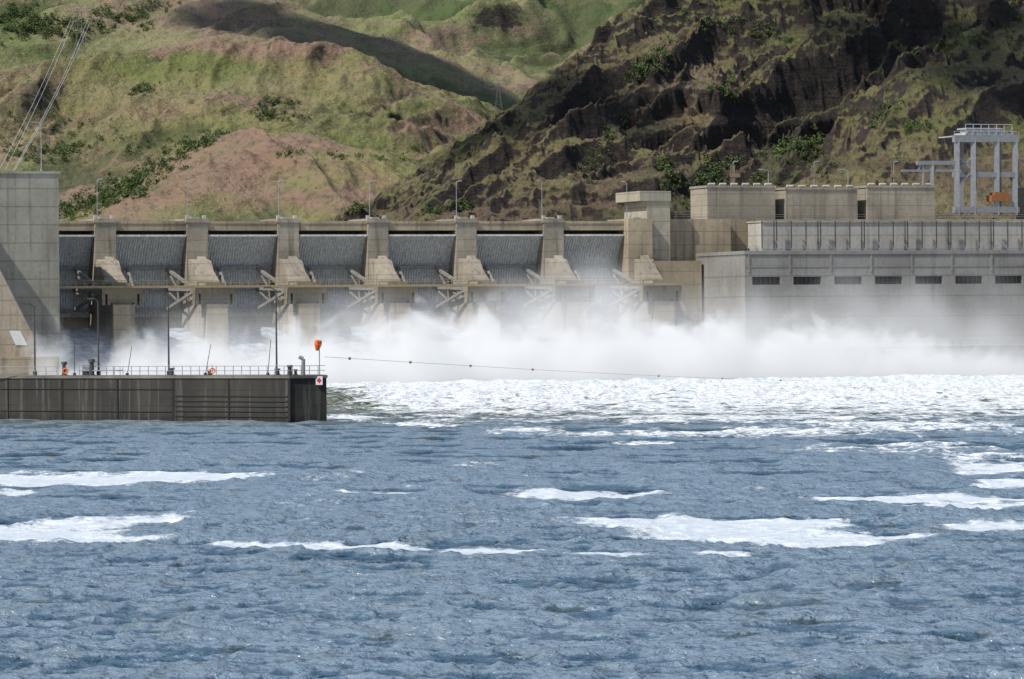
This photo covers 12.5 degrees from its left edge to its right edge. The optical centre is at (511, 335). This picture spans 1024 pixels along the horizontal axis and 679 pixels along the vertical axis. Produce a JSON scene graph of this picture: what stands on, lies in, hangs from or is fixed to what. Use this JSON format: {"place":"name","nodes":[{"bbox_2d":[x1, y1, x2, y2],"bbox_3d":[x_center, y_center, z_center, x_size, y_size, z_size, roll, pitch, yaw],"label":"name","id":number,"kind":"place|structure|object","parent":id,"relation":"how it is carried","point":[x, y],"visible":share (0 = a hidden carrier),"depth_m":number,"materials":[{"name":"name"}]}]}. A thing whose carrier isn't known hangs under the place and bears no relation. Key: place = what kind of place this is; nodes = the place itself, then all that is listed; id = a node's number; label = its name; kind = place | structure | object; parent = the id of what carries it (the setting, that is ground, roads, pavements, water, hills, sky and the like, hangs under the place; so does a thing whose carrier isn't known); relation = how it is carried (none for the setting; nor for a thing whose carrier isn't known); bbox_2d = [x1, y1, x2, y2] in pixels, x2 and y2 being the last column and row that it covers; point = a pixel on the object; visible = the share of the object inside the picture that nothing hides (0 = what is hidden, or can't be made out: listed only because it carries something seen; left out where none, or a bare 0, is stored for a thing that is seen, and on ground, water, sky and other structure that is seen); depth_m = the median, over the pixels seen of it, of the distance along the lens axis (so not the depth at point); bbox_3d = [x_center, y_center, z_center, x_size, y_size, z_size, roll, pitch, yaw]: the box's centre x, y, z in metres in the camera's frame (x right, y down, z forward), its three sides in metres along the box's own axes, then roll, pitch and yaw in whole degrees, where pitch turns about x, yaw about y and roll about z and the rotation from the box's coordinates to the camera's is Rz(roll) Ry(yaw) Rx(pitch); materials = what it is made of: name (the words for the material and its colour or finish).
{"place":"outdoors","nodes":[
{"label":"outdoors","id":0,"kind":"place"},
{"bbox_2d":[59,127,418,220],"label":"spur hillside","id":1,"kind":"structure","parent":0,"point":[327,176],"depth_m":1422.50,"materials":[{"name":"plant"}]},
{"bbox_2d":[0,33,500,216],"bbox_3d":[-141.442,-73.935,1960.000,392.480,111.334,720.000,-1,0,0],"label":"front hillside","id":2,"kind":"structure","parent":0,"point":[287,68],"depth_m":1832.43,"materials":[{"name":"green plant"}]},
{"bbox_2d":[60,8,99,56],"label":"transmission tower","id":3,"kind":"structure","parent":2,"relation":"on","point":[77,27],"depth_m":1899.91,"materials":[{"name":"metal"}]},
{"bbox_2d":[0,20,87,170],"bbox_3d":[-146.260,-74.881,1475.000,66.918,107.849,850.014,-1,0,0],"label":"power lines","id":4,"kind":"object","parent":3,"relation":"hanging from","point":[39,99],"visible":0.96,"depth_m":1442.84,"materials":[{"name":"white paint"}]},
{"bbox_2d":[0,0,585,220],"bbox_3d":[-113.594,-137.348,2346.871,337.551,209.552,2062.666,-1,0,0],"label":"hillside shrubs","id":5,"kind":"object","parent":2,"relation":"on","point":[129,186],"visible":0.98,"depth_m":1764.00,"materials":[{"name":"green plant"}]},
{"bbox_2d":[490,79,506,113],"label":"transmission tower","id":6,"kind":"structure","parent":2,"relation":"on","point":[498,91],"depth_m":1749.53,"materials":[{"name":"metal"}]},
{"bbox_2d":[0,0,521,110],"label":"hillside","id":7,"kind":"structure","parent":0,"point":[261,18],"depth_m":2534.33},
{"bbox_2d":[60,324,681,381],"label":"spillway water","id":8,"kind":"structure","parent":0,"point":[622,351],"depth_m":1002.98,"materials":[{"name":"white liquid"}]},
{"bbox_2d":[289,0,644,98],"bbox_3d":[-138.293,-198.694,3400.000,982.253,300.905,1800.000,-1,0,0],"label":"hillside","id":9,"kind":"structure","parent":0,"point":[489,45],"depth_m":3157.27,"materials":[{"name":"green plant"}]},
{"bbox_2d":[0,373,1023,678],"bbox_3d":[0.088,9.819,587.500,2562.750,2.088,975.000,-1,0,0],"label":"river water","id":10,"kind":"structure","parent":0,"point":[866,525],"depth_m":229.20,"materials":[{"name":"liquid"}]},
{"bbox_2d":[0,356,58,374],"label":"landing","id":11,"kind":"object","parent":10,"relation":"in","point":[7,364],"visible":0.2,"depth_m":942.84,"materials":[{"name":"beige concrete"}]},
{"bbox_2d":[0,269,43,356],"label":"sloping buttress","id":12,"kind":"structure","parent":11,"relation":"on","point":[12,317],"depth_m":947.86,"materials":[{"name":"concrete"}]},
{"bbox_2d":[9,331,26,344],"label":"sign","id":13,"kind":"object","parent":12,"relation":"attached to","point":[18,338],"depth_m":948.17,"materials":[{"name":"white metal"}]},
{"bbox_2d":[0,171,59,374],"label":"monolith","id":14,"kind":"object","parent":10,"relation":"in","point":[29,234],"visible":0.8,"depth_m":963.86,"materials":[{"name":"concrete"}]},
{"bbox_2d":[31,122,42,170],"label":"street lamp","id":15,"kind":"object","parent":14,"relation":"on","point":[41,169],"visible":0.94,"depth_m":974.59,"materials":[{"name":"metal"}]},
{"bbox_2d":[0,378,326,422],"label":"lock guide wall","id":16,"kind":"structure","parent":10,"relation":"in","point":[83,398],"depth_m":559.69,"materials":[{"name":"concrete"}]},
{"bbox_2d":[0,379,289,420],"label":"fender timbers","id":17,"kind":"object","parent":16,"relation":"attached to","point":[228,406],"visible":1,"depth_m":554.32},
{"bbox_2d":[0,374,327,377],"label":"coping","id":18,"kind":"object","parent":16,"relation":"on","point":[171,376],"visible":0.92,"depth_m":558.60,"materials":[{"name":"concrete"}]},
{"bbox_2d":[23,303,36,374],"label":"street lamp","id":19,"kind":"object","parent":18,"relation":"on","point":[35,372],"visible":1,"depth_m":578.61,"materials":[{"name":"metal"}]},
{"bbox_2d":[61,362,66,374],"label":"mooring bollard","id":20,"kind":"object","parent":18,"relation":"on","point":[63,364],"visible":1,"depth_m":572.98,"materials":[{"name":"metal"}]},
{"bbox_2d":[73,342,75,374],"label":"antenna pole","id":21,"kind":"object","parent":18,"relation":"on","point":[74,373],"visible":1,"depth_m":572.42,"materials":[{"name":"metal"}]},
{"bbox_2d":[88,359,94,374],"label":"mooring bollard","id":22,"kind":"object","parent":18,"relation":"on","point":[91,365],"visible":1,"depth_m":569.44,"materials":[{"name":"metal"}]},
{"bbox_2d":[87,298,100,374],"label":"street lamp","id":23,"kind":"object","parent":18,"relation":"on","point":[97,372],"visible":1,"depth_m":570.38,"materials":[{"name":"metal"}]},
{"bbox_2d":[77,365,122,374],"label":"gangway platform","id":24,"kind":"structure","parent":18,"relation":"on","point":[85,370],"depth_m":570.63,"materials":[{"name":"metal"}]},
{"bbox_2d":[156,293,169,374],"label":"street lamp","id":25,"kind":"object","parent":18,"relation":"on","point":[168,372],"visible":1,"depth_m":561.55,"materials":[{"name":"metal"}]},
{"bbox_2d":[1,365,324,375],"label":"railing","id":26,"kind":"object","parent":18,"relation":"on","point":[250,370],"visible":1,"depth_m":554.44,"materials":[{"name":"metal"}]},
{"bbox_2d":[264,287,277,373],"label":"street lamp","id":27,"kind":"object","parent":18,"relation":"on","point":[275,323],"visible":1,"depth_m":548.54,"materials":[{"name":"metal"}]},
{"bbox_2d":[286,365,293,374],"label":"mooring bollard","id":28,"kind":"object","parent":18,"relation":"on","point":[289,368],"visible":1,"depth_m":545.25,"materials":[{"name":"metal"}]},
{"bbox_2d":[299,356,304,374],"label":"ventilation pipe","id":29,"kind":"object","parent":18,"relation":"on","point":[301,358],"visible":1,"depth_m":545.76,"materials":[{"name":"grey metal"}]},
{"bbox_2d":[314,340,321,374],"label":"windsock","id":30,"kind":"object","parent":18,"relation":"on","point":[318,344],"visible":1,"depth_m":545.98,"materials":[{"name":"fabric"}]},
{"bbox_2d":[316,376,322,384],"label":"warning sign","id":31,"kind":"object","parent":16,"relation":"attached to","point":[319,380],"visible":1,"depth_m":544.92,"materials":[{"name":"white metal"}]},
{"bbox_2d":[59,191,730,380],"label":"spillway dam","id":32,"kind":"structure","parent":10,"relation":"in","point":[390,283],"depth_m":1021.24,"materials":[{"name":"concrete"}]},
{"bbox_2d":[97,178,102,217],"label":"street lamp","id":33,"kind":"object","parent":32,"relation":"on","point":[97,200],"visible":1,"depth_m":1008.60,"materials":[{"name":"metal"}]},
{"bbox_2d":[187,180,192,214],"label":"street lamp","id":34,"kind":"object","parent":32,"relation":"on","point":[187,196],"visible":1,"depth_m":1015.53,"materials":[{"name":"metal"}]},
{"bbox_2d":[278,180,283,214],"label":"street lamp","id":35,"kind":"object","parent":32,"relation":"on","point":[278,196],"visible":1,"depth_m":1022.67,"materials":[{"name":"metal"}]},
{"bbox_2d":[369,180,374,214],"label":"street lamp","id":36,"kind":"object","parent":32,"relation":"on","point":[369,196],"visible":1,"depth_m":1029.83,"materials":[{"name":"metal"}]},
{"bbox_2d":[456,180,461,214],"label":"street lamp","id":37,"kind":"object","parent":32,"relation":"on","point":[456,196],"visible":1,"depth_m":1036.79,"materials":[{"name":"metal"}]},
{"bbox_2d":[333,357,797,380],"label":"marker buoy line","id":38,"kind":"object","parent":10,"relation":"on","point":[410,362],"visible":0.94,"depth_m":661.92,"materials":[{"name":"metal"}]},
{"bbox_2d":[696,253,1023,376],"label":"walls","id":39,"kind":"structure","parent":10,"relation":"in","point":[744,319],"depth_m":1032.56,"materials":[{"name":"concrete"}]},
{"bbox_2d":[673,214,1023,250],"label":"roof railing","id":40,"kind":"object","parent":39,"relation":"on","point":[783,249],"visible":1,"depth_m":1054.01,"materials":[{"name":"metal"}]},
{"bbox_2d":[697,250,1023,266],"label":"parapet cornice","id":41,"kind":"structure","parent":39,"relation":"on","point":[875,252],"depth_m":1033.20,"materials":[{"name":"concrete"}]},
{"bbox_2d":[747,254,992,271],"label":"pilasters","id":42,"kind":"object","parent":39,"relation":"attached to","point":[870,262],"visible":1,"depth_m":1031.82,"materials":[{"name":"concrete"}]},
{"bbox_2d":[747,220,1023,250],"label":"pale wall","id":43,"kind":"structure","parent":39,"relation":"on","point":[885,233],"depth_m":1058.16,"materials":[{"name":"concrete"}]},
{"bbox_2d":[761,221,1022,247],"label":"wall ladders","id":44,"kind":"object","parent":43,"relation":"attached to","point":[893,234],"depth_m":1057.78,"materials":[{"name":"metal"}]},
{"bbox_2d":[752,276,1020,284],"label":"windows","id":45,"kind":"structure","parent":39,"relation":"attached to","point":[891,279],"depth_m":1034.29,"materials":[{"name":"black glass"}]},
{"bbox_2d":[755,276,1016,284],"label":"window mullions","id":46,"kind":"object","parent":45,"relation":"attached to","point":[887,280],"depth_m":1033.99,"materials":[{"name":"paint"}]},
{"bbox_2d":[765,342,1023,376],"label":"tailrace deck","id":47,"kind":"structure","parent":10,"relation":"in","point":[897,360],"depth_m":1022.10,"materials":[{"name":"concrete"}]},
{"bbox_2d":[844,340,1018,346],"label":"tailrace railing","id":48,"kind":"object","parent":47,"relation":"on","point":[944,343],"visible":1,"depth_m":1021.22,"materials":[{"name":"metal"}]},
{"bbox_2d":[326,0,1023,220],"bbox_3d":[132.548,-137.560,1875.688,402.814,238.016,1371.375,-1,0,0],"label":"basalt hillside","id":49,"kind":"structure","parent":0,"point":[588,106],"depth_m":1373.72,"materials":[{"name":"brown stone"}]},
{"bbox_2d":[400,0,1023,215],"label":"basalt hillside shrubs","id":50,"kind":"object","parent":49,"relation":"on","point":[669,171],"visible":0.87,"depth_m":1346.81,"materials":[{"name":"green plant"}]},
{"bbox_2d":[689,185,1023,218],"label":"intake blocks","id":51,"kind":"structure","parent":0,"point":[768,199],"depth_m":1062.71,"materials":[{"name":"beige concrete"}]},
{"bbox_2d":[708,183,930,186],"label":"intake pipework","id":52,"kind":"object","parent":51,"relation":"on","point":[918,184],"visible":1,"depth_m":1063.55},
{"label":"reservoir water","id":53,"kind":"structure","parent":0,"visible":0},
{"bbox_2d":[731,219,1023,250],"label":"intake deck","id":54,"kind":"structure","parent":53,"relation":"in","point":[739,234],"depth_m":1055.46,"materials":[{"name":"beige concrete"}]},
{"bbox_2d":[730,165,900,184],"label":"hoist machinery","id":55,"kind":"object","parent":54,"relation":"on","point":[815,175],"visible":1,"depth_m":1069.73,"materials":[{"name":"grey metal"}]},
{"bbox_2d":[901,124,1019,213],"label":"gantry crane","id":56,"kind":"object","parent":54,"relation":"on","point":[973,136],"visible":1,"depth_m":1078.15,"materials":[{"name":"grey paint"}]}
]}

